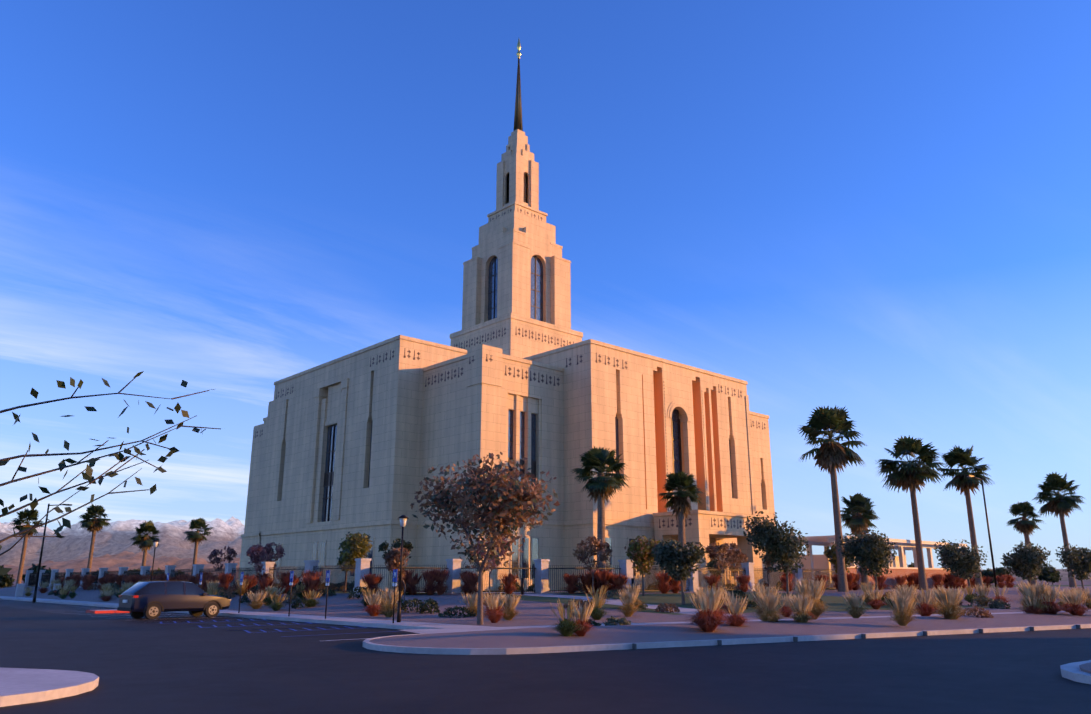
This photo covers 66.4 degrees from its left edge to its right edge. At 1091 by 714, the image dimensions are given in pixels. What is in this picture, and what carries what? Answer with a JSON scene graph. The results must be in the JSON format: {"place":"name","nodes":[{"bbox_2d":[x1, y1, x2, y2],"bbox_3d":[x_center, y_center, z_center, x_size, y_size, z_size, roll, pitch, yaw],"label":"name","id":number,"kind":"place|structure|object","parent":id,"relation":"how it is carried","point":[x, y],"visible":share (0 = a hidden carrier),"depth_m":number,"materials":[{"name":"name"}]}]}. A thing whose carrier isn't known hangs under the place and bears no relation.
{"place":"outdoors","nodes":[
{"label":"outdoors","id":0,"kind":"place"},
{"bbox_2d":[0,551,239,580],"bbox_3d":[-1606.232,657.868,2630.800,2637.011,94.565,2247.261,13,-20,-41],"label":"hills","id":1,"kind":"structure","parent":0,"point":[130,560],"depth_m":2444.53,"materials":[{"name":"brown soil"}]},
{"bbox_2d":[0,516,244,565],"bbox_3d":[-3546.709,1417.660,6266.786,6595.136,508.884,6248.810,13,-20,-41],"label":"mountains","id":2,"kind":"structure","parent":0,"point":[74,543],"depth_m":5542.56,"materials":[{"name":"brown stone"}]},
{"bbox_2d":[0,581,1090,713],"bbox_3d":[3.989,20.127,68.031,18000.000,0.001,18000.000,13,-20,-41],"label":"ground","id":3,"kind":"structure","parent":0,"point":[182,665],"depth_m":17.16,"materials":[{"name":"grey asphalt"}]},
{"bbox_2d":[15,583,96,596],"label":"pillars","id":4,"kind":"structure","parent":3,"relation":"on","point":[19,590],"depth_m":88.17,"materials":[{"name":"stone"}]},
{"bbox_2d":[117,580,230,618],"bbox_3d":[-18.736,12.296,42.352,2.240,1.824,5.075,-14,-20,41],"label":"car","id":5,"kind":"object","parent":3,"relation":"on","point":[152,599],"visible":1,"depth_m":41.31,"materials":[{"name":"black paint"}]},
{"bbox_2d":[3,599,393,640],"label":"parking markings","id":6,"kind":"object","parent":3,"relation":"on","point":[244,625],"visible":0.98,"depth_m":34.89,"materials":[{"name":"white paint"}]},
{"bbox_2d":[0,596,1090,706],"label":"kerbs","id":7,"kind":"structure","parent":3,"relation":"on","point":[18,686],"depth_m":23.62,"materials":[{"name":"concrete"}]},
{"bbox_2d":[1079,662,1090,673],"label":"traffic island","id":8,"kind":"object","parent":7,"relation":"on","point":[1085,667],"visible":1,"depth_m":16.16,"materials":[{"name":"grey concrete"}]},
{"bbox_2d":[0,585,1090,626],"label":"terrain","id":9,"kind":"structure","parent":0,"point":[534,608],"depth_m":47.05,"materials":[{"name":"soil"}]},
{"bbox_2d":[24,558,836,593],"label":"fence","id":10,"kind":"object","parent":9,"relation":"on","point":[541,568],"visible":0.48,"depth_m":59.88,"materials":[{"name":"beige metal"}]},
{"bbox_2d":[238,129,781,590],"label":"temple","id":11,"kind":"structure","parent":9,"relation":"on","point":[424,405],"depth_m":76.65,"materials":[{"name":"beige stone"}]},
{"bbox_2d":[513,58,522,130],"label":"spire","id":12,"kind":"structure","parent":11,"relation":"on","point":[518,116],"depth_m":105.43,"materials":[{"name":"metal"}]},
{"bbox_2d":[516,39,520,58],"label":"statue","id":13,"kind":"object","parent":12,"relation":"on","point":[518,53],"visible":0.98,"depth_m":107.67,"materials":[{"name":"gold metal"}]},
{"bbox_2d":[32,475,996,622],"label":"lamp posts","id":14,"kind":"object","parent":9,"relation":"on","point":[403,518],"visible":0.85,"depth_m":44.92,"materials":[{"name":"grey metal"}]},
{"bbox_2d":[48,581,1010,625],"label":"shrubs","id":15,"kind":"object","parent":9,"relation":"on","point":[611,621],"visible":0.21,"depth_m":48.73,"materials":[{"name":"red plant"}]},
{"bbox_2d":[24,568,1090,635],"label":"grasses","id":16,"kind":"object","parent":9,"relation":"on","point":[805,603],"visible":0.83,"depth_m":42.00,"materials":[{"name":"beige plant"}]},
{"bbox_2d":[780,535,973,589],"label":"pergola","id":17,"kind":"object","parent":9,"relation":"on","point":[899,567],"visible":0.42,"depth_m":87.54,"materials":[{"name":"concrete"}]},
{"bbox_2d":[0,0,1090,569],"label":"sky","id":18,"kind":"structure","parent":0,"point":[877,210],"materials":[{"name":"blue"}]},
{"bbox_2d":[369,611,1090,647],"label":"curb","id":19,"kind":"structure","parent":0,"point":[538,637],"depth_m":26.37,"materials":[{"name":"grey concrete"}]},
{"bbox_2d":[981,568,1090,580],"bbox_3d":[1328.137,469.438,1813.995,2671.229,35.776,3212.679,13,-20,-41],"label":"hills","id":20,"kind":"structure","parent":0,"point":[1064,573],"depth_m":1579.22,"materials":[{"name":"brown soil"}]}
]}

